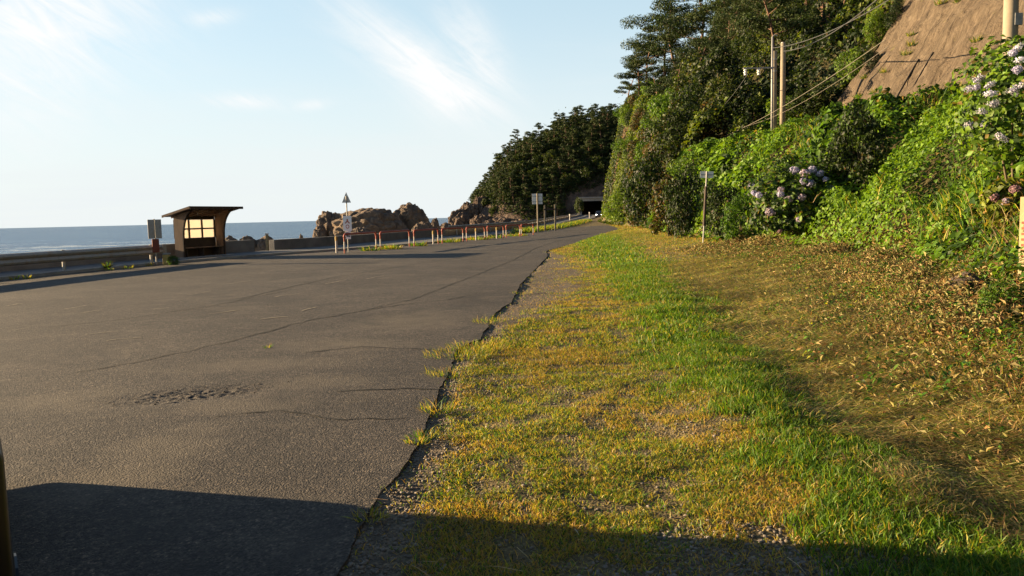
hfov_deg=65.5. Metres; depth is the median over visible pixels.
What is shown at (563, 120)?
pine tree
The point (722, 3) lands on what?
pine tree
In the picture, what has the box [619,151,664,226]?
shrub
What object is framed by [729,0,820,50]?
pine tree
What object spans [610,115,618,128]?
pine tree
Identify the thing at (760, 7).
pine tree
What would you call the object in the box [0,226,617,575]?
parking lot
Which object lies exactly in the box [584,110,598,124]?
pine tree
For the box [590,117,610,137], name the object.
pine tree
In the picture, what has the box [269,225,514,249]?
seawall
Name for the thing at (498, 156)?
pine tree
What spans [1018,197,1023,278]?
boundary stake
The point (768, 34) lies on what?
broadleaf tree
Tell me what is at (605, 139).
pine tree
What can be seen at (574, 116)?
pine tree
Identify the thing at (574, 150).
broadleaf tree
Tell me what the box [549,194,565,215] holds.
pine tree
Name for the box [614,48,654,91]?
pine tree
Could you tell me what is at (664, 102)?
shrub
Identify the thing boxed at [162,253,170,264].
concrete block
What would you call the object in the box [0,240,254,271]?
seawall
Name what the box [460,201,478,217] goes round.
crag
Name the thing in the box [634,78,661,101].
shrub
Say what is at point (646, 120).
shrub
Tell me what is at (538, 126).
pine tree
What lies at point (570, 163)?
pine tree
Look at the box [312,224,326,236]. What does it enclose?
sea rock
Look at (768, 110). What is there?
shrub
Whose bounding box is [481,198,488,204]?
broadleaf tree
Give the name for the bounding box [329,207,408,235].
sea rock
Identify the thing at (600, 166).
broadleaf tree
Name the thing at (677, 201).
shrub
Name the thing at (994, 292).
shrub
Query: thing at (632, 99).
shrub
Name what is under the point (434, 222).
sea rock
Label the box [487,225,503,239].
hoop barrier
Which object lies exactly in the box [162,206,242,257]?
bus shelter
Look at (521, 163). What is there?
broadleaf tree
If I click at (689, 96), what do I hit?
shrub
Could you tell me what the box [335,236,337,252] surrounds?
bollard
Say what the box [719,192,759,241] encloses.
shrub
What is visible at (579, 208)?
broadleaf tree
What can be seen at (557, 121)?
pine tree
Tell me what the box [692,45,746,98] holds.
broadleaf tree
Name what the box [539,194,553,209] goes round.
pine tree
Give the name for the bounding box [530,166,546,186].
pine tree
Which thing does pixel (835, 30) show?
power cable
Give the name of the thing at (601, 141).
pine tree
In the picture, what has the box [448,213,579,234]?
guardrail
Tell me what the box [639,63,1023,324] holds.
undergrowth
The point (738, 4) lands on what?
pine tree
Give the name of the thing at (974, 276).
boulder
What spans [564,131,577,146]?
pine tree
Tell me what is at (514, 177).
pine tree
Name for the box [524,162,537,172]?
broadleaf tree
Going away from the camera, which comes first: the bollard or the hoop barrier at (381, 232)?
the bollard
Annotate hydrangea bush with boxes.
[740,155,847,232]
[944,34,1023,181]
[973,177,1023,243]
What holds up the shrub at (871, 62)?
on the ground at (649, 486)
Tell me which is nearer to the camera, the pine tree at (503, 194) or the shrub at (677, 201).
the shrub at (677, 201)
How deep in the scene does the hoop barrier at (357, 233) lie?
39.45 m
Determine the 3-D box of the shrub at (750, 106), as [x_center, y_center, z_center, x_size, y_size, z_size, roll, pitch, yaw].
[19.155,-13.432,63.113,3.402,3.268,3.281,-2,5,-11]
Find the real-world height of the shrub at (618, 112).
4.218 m
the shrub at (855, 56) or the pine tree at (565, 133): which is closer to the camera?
the shrub at (855, 56)
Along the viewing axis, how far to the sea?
443.70 m
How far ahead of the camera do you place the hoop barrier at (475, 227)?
53.86 m
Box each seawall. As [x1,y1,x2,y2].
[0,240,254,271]
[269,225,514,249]
[515,215,573,228]
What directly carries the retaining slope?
on the ground at (649, 486)
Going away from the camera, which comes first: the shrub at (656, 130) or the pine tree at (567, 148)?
the shrub at (656, 130)
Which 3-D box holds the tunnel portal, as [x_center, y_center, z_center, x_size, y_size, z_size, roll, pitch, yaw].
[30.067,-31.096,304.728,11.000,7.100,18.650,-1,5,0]
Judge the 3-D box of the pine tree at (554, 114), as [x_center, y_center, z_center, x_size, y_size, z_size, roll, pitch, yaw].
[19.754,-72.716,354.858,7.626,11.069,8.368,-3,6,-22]
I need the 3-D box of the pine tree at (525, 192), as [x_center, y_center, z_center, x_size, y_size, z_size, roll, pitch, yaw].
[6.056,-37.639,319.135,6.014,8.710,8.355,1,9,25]
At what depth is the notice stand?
81.59 m
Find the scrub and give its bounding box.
[470,94,622,219]
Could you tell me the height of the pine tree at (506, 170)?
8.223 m
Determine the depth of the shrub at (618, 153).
119.98 m
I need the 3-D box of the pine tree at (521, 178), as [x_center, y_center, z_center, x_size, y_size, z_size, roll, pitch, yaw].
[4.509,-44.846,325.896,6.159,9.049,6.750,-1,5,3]
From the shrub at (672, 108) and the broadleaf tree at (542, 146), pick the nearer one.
the shrub at (672, 108)
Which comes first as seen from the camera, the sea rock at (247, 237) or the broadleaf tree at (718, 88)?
the broadleaf tree at (718, 88)
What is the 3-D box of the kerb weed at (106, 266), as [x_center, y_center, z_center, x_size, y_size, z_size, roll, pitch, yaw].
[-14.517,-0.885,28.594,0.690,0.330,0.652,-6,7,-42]
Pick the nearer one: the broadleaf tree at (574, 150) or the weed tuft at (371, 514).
the weed tuft at (371, 514)
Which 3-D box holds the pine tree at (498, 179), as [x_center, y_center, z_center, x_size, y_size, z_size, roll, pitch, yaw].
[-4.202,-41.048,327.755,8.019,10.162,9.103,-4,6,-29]
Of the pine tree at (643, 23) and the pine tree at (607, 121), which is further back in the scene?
the pine tree at (607, 121)
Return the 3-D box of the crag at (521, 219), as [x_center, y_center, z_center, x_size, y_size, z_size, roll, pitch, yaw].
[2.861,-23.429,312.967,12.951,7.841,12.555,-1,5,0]
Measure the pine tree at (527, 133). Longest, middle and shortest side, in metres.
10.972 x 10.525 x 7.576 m
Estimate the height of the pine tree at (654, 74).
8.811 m
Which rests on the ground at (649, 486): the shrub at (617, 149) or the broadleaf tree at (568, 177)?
the shrub at (617, 149)
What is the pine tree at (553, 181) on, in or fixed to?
on the headland
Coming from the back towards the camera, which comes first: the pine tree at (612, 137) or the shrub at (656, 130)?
the pine tree at (612, 137)
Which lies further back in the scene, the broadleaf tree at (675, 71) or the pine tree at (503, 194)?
the pine tree at (503, 194)
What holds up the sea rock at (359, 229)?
in the sea
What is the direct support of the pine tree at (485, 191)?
on the headland
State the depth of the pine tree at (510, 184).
323.13 m
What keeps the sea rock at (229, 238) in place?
in the sea
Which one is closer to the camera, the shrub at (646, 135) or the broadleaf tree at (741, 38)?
the shrub at (646, 135)
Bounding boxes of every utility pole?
[743,34,777,128]
[773,51,776,128]
[780,42,785,124]
[1000,0,1022,117]
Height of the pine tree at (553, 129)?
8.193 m
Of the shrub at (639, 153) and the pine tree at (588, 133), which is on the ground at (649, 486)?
the shrub at (639, 153)
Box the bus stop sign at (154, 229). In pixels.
[147,219,161,264]
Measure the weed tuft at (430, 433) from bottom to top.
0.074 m
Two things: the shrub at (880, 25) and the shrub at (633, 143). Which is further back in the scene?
the shrub at (633, 143)
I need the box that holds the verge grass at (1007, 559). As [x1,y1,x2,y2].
[326,224,1023,575]
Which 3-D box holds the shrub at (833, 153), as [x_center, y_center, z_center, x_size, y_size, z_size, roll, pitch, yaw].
[10.420,-3.595,24.827,1.594,2.414,1.538,1,6,24]
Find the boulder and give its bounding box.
[948,271,982,288]
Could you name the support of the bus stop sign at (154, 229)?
on the ground at (649, 486)
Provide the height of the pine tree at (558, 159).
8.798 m
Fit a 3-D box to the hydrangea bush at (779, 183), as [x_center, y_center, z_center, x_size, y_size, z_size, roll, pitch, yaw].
[9.348,-2.982,25.645,3.833,2.580,3.123,-1,5,0]
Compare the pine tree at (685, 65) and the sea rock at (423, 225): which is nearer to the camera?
the pine tree at (685, 65)
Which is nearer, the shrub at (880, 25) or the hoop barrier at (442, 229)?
the hoop barrier at (442, 229)
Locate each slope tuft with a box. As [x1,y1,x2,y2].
[903,39,916,46]
[933,0,949,5]
[969,32,982,42]
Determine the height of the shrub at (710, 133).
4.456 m
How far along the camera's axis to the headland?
317.65 m
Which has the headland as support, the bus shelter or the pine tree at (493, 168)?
the pine tree at (493, 168)
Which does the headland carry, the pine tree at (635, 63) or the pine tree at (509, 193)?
the pine tree at (509, 193)
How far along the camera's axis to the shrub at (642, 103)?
116.00 m
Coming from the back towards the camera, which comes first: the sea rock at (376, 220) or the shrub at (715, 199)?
the sea rock at (376, 220)
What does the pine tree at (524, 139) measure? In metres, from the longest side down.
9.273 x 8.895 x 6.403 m
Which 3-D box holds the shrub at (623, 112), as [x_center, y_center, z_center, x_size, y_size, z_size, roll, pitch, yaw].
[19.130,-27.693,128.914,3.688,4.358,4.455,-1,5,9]
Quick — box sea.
[0,218,447,253]
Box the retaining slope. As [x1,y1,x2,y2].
[837,0,1023,105]
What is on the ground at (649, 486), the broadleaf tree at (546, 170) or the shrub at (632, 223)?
the shrub at (632, 223)
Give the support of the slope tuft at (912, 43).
on the retaining slope
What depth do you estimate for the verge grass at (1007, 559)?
5.57 m
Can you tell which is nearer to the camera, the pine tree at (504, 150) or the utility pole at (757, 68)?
the utility pole at (757, 68)
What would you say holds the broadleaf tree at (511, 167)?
on the headland
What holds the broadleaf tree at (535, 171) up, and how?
on the headland
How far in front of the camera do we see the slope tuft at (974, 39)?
41.32 m
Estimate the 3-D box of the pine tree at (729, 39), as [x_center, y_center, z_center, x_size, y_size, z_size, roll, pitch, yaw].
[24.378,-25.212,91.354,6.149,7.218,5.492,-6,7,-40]
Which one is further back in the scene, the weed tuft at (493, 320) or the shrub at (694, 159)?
the shrub at (694, 159)
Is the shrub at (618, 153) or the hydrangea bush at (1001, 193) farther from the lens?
the shrub at (618, 153)
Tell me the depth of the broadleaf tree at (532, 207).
315.17 m
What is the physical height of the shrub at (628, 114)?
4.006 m
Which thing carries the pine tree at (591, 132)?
on the headland
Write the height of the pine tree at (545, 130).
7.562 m
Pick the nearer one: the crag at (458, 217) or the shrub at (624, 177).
the shrub at (624, 177)
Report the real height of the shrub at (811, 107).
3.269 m
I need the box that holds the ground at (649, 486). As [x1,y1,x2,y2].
[339,0,1023,575]
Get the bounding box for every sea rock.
[225,235,236,240]
[240,235,256,249]
[255,236,273,250]
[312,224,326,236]
[316,211,339,236]
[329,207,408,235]
[351,227,369,234]
[393,202,429,230]
[411,221,434,230]
[431,218,439,229]
[440,222,450,229]
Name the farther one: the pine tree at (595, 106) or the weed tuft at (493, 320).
the pine tree at (595, 106)
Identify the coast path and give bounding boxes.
[0,215,594,276]
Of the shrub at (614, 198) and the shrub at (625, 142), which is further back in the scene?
the shrub at (625, 142)
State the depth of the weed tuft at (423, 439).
5.63 m
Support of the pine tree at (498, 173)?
on the headland
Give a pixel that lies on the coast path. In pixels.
(98, 265)
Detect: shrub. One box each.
[167,255,179,264]
[601,200,615,219]
[603,188,626,221]
[610,138,625,158]
[613,104,623,125]
[615,136,632,156]
[616,147,625,161]
[619,104,632,126]
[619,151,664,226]
[620,171,649,215]
[622,139,632,157]
[623,94,637,109]
[623,207,639,225]
[624,108,639,127]
[626,128,650,162]
[626,140,676,193]
[629,108,650,132]
[633,141,648,161]
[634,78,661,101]
[636,97,651,108]
[639,94,664,128]
[640,121,665,160]
[646,125,675,166]
[646,174,693,235]
[647,87,684,120]
[648,102,710,167]
[662,163,704,237]
[664,96,683,122]
[666,149,714,186]
[668,82,711,143]
[694,97,730,139]
[699,180,739,238]
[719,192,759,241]
[733,96,770,131]
[762,95,818,122]
[786,81,833,118]
[818,134,871,191]
[828,102,891,192]
[833,46,863,84]
[862,8,888,46]
[862,49,881,72]
[883,0,903,28]
[966,278,1023,321]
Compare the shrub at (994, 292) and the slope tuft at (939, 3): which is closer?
the shrub at (994, 292)
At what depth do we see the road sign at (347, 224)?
39.26 m
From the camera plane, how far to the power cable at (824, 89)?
42.58 m
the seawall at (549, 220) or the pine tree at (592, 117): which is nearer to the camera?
the seawall at (549, 220)
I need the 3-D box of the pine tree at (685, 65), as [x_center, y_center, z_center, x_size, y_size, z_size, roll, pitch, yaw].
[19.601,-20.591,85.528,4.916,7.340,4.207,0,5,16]
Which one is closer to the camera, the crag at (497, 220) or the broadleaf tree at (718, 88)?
the broadleaf tree at (718, 88)
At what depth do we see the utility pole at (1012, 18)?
20.36 m
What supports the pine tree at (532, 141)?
on the headland
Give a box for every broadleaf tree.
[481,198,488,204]
[504,164,520,177]
[510,154,525,165]
[514,160,529,172]
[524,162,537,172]
[527,168,540,179]
[528,203,543,211]
[530,154,543,164]
[537,141,551,153]
[541,166,553,175]
[542,149,557,166]
[552,180,567,193]
[559,173,574,187]
[568,130,582,141]
[571,148,582,155]
[571,176,581,185]
[574,198,583,212]
[576,160,589,170]
[578,165,596,180]
[588,155,603,165]
[596,159,609,173]
[603,128,617,141]
[661,55,700,91]
[666,52,744,109]
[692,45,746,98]
[698,73,755,135]
[729,15,766,72]
[739,30,780,70]
[755,1,819,55]
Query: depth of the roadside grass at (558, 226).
92.96 m
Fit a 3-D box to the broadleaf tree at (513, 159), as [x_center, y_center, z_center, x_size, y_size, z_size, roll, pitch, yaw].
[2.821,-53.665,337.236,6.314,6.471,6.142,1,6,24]
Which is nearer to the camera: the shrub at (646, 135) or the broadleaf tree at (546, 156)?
the shrub at (646, 135)
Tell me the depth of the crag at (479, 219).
317.24 m
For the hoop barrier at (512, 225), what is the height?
1.083 m
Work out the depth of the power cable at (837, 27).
38.71 m
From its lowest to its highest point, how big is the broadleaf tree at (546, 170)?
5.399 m
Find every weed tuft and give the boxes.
[343,504,395,522]
[403,433,433,445]
[408,426,444,439]
[413,396,462,414]
[420,363,472,378]
[423,344,499,360]
[444,337,513,353]
[472,314,506,323]
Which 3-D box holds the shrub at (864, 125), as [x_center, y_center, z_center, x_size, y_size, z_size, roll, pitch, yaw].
[10.704,-4.017,24.163,1.650,3.196,1.711,-6,7,-40]
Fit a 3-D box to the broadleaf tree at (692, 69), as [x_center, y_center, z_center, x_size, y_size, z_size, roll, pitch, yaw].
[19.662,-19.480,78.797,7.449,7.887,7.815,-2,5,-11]
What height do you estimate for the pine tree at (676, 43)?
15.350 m
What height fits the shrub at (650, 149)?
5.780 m
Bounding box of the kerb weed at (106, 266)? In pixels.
[100,259,114,267]
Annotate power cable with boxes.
[720,40,884,137]
[729,46,887,129]
[774,0,888,47]
[783,0,876,51]
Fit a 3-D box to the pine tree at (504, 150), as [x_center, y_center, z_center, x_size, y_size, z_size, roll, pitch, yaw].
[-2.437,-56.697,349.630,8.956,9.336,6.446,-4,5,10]
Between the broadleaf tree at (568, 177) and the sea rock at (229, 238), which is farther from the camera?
the broadleaf tree at (568, 177)
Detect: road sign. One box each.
[342,193,351,251]
[532,193,542,231]
[700,171,713,241]
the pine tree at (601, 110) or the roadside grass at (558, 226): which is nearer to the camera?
the roadside grass at (558, 226)
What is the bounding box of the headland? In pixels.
[479,128,614,220]
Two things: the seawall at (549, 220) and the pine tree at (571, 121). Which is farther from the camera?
the pine tree at (571, 121)
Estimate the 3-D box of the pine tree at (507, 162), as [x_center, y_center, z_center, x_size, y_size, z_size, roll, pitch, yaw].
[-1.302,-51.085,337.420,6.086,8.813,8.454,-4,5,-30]
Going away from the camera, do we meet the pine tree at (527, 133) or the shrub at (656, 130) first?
the shrub at (656, 130)
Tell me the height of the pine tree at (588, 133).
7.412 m
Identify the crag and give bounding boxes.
[448,209,470,224]
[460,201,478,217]
[470,214,490,223]
[473,196,486,213]
[484,217,510,223]
[509,218,528,223]
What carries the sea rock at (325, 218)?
in the sea
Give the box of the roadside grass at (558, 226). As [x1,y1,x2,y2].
[504,218,591,233]
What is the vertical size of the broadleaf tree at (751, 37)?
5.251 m
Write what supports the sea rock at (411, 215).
in the sea
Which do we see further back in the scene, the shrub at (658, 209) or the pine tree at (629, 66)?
the pine tree at (629, 66)
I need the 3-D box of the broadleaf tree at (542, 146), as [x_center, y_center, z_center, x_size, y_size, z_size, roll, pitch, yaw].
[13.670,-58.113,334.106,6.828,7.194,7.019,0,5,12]
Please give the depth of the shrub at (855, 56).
57.91 m
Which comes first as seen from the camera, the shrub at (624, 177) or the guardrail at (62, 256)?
the guardrail at (62, 256)
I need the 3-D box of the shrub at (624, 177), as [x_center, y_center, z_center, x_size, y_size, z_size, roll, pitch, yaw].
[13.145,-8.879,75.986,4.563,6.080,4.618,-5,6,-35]
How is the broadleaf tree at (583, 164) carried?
on the headland
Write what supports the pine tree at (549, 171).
on the headland
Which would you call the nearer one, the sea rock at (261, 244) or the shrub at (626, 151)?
the shrub at (626, 151)
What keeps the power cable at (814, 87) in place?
attached to the utility pole
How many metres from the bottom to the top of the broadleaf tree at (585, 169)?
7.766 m
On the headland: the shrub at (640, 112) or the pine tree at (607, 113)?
the pine tree at (607, 113)
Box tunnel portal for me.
[578,197,603,214]
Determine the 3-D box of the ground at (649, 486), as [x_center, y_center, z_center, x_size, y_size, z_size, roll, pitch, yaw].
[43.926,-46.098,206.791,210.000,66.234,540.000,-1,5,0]
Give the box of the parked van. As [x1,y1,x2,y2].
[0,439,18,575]
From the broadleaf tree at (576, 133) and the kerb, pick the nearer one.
the kerb
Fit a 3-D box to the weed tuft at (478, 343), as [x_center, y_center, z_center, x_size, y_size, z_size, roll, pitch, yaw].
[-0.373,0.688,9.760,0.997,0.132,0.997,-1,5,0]
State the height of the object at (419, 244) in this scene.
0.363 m
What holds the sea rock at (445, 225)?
in the sea
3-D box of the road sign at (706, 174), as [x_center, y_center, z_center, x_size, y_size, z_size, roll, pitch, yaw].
[7.719,-3.134,31.847,0.520,3.043,0.116,3,6,13]
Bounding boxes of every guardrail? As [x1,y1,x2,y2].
[0,244,166,270]
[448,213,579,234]
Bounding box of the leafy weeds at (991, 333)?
[691,178,1023,405]
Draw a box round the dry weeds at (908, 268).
[644,136,1023,482]
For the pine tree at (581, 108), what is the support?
on the headland
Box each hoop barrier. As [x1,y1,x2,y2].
[343,231,376,252]
[379,230,409,249]
[413,228,438,245]
[441,227,463,242]
[466,226,484,240]
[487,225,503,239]
[505,224,519,237]
[521,223,533,235]
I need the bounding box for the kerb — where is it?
[0,232,513,279]
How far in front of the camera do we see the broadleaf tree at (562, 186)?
316.56 m
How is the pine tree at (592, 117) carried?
on the headland
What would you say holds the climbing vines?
on the ground at (649, 486)
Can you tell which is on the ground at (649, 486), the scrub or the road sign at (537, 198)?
the road sign at (537, 198)
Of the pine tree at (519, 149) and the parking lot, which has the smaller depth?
the parking lot
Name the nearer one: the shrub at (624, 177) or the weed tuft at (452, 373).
the weed tuft at (452, 373)
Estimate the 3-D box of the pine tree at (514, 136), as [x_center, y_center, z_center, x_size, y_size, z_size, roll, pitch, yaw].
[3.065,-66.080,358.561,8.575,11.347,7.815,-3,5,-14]
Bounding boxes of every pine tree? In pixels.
[473,184,485,195]
[479,185,490,195]
[487,165,496,179]
[488,153,505,173]
[489,171,507,191]
[490,176,508,196]
[497,187,507,202]
[498,149,513,159]
[500,169,510,185]
[500,173,522,194]
[501,157,511,172]
[505,145,518,160]
[505,187,521,203]
[506,170,518,187]
[510,129,521,147]
[512,200,527,214]
[515,168,529,187]
[516,140,532,153]
[517,137,533,152]
[519,184,531,199]
[520,136,538,159]
[522,131,532,144]
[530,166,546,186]
[531,122,542,134]
[533,176,547,192]
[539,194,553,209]
[540,129,555,139]
[542,133,556,148]
[543,167,559,185]
[547,112,559,127]
[547,175,559,192]
[548,127,559,140]
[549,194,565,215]
[552,157,568,173]
[553,119,560,128]
[554,122,574,143]
[555,118,567,131]
[555,145,565,155]
[558,113,568,123]
[559,145,577,162]
[562,154,581,170]
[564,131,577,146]
[566,108,580,125]
[566,115,576,127]
[571,106,582,121]
[576,105,586,116]
[579,120,589,135]
[581,124,598,145]
[581,130,590,140]
[581,137,594,153]
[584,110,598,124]
[585,103,602,120]
[585,114,601,134]
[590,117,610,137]
[592,138,609,158]
[596,109,609,125]
[600,138,611,152]
[602,108,613,125]
[602,120,610,131]
[602,135,614,154]
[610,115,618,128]
[613,67,645,96]
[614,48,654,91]
[620,0,693,66]
[620,25,675,81]
[633,9,701,75]
[640,66,669,96]
[646,0,732,54]
[648,46,696,98]
[671,61,696,92]
[672,19,727,65]
[683,0,749,23]
[684,6,752,58]
[702,0,787,27]
[704,0,758,43]
[705,36,748,73]
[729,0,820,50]
[743,0,791,14]
[821,0,824,25]
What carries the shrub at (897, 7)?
on the ground at (649, 486)
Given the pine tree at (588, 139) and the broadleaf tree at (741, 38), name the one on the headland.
the pine tree at (588, 139)
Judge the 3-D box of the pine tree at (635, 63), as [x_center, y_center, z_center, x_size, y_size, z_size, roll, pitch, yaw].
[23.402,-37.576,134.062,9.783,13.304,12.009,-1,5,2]
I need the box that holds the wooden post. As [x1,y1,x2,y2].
[265,233,268,250]
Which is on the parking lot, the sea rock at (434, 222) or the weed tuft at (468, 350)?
the weed tuft at (468, 350)
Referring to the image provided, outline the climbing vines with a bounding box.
[598,0,893,227]
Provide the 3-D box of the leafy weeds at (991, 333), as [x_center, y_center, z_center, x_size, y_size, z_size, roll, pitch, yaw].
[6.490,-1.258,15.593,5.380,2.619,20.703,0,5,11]
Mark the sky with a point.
(113, 112)
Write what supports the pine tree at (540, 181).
on the headland
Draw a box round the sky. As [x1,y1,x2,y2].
[0,0,723,227]
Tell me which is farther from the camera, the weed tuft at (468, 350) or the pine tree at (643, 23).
the pine tree at (643, 23)
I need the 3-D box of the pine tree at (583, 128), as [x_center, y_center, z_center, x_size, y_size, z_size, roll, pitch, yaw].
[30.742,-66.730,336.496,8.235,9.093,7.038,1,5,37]
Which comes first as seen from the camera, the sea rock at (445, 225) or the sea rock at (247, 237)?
the sea rock at (247, 237)
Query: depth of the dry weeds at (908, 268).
9.52 m
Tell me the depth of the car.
197.39 m
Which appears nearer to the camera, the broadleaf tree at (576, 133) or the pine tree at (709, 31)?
the pine tree at (709, 31)
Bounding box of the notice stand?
[544,204,555,230]
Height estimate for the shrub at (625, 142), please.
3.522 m
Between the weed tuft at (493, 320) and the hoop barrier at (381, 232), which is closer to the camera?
the weed tuft at (493, 320)
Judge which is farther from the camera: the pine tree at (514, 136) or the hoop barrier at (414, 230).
the pine tree at (514, 136)
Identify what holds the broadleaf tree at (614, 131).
on the headland
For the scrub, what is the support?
on the headland
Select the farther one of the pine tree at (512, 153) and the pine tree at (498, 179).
the pine tree at (512, 153)
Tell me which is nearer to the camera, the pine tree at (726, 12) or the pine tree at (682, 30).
the pine tree at (726, 12)
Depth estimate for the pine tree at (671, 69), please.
95.52 m
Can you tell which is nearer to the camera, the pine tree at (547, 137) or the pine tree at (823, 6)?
the pine tree at (823, 6)
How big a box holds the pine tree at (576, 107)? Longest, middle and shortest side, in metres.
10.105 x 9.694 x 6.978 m
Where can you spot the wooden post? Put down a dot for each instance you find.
(267, 242)
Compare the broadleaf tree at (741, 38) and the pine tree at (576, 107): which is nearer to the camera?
the broadleaf tree at (741, 38)
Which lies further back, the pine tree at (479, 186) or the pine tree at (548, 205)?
the pine tree at (479, 186)
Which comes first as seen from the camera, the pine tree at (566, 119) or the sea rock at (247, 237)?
the sea rock at (247, 237)
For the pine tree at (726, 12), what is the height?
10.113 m
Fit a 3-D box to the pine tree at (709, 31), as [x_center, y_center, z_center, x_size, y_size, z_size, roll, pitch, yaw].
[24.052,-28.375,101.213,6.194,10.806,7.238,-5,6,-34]
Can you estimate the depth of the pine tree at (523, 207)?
315.89 m
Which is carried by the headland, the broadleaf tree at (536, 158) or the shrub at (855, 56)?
the broadleaf tree at (536, 158)
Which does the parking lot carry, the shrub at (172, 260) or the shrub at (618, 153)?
the shrub at (172, 260)
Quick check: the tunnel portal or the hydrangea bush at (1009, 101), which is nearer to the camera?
the hydrangea bush at (1009, 101)
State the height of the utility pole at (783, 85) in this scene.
6.969 m
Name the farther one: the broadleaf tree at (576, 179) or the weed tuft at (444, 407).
the broadleaf tree at (576, 179)
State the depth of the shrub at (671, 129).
65.15 m
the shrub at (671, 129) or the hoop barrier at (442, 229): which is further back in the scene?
the shrub at (671, 129)
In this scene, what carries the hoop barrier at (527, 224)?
on the ground at (649, 486)
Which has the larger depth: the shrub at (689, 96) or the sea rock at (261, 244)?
the sea rock at (261, 244)
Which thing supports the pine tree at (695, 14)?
on the ground at (649, 486)
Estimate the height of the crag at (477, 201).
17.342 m
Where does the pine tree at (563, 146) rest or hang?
on the headland
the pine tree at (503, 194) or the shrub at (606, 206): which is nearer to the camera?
the shrub at (606, 206)
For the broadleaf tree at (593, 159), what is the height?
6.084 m
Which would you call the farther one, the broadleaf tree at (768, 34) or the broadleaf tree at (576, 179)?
the broadleaf tree at (576, 179)
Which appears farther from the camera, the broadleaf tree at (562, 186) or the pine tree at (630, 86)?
the broadleaf tree at (562, 186)
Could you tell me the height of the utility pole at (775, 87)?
6.382 m
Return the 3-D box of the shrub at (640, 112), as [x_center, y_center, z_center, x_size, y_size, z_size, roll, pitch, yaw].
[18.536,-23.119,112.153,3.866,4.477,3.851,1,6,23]
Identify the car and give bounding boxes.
[595,211,600,217]

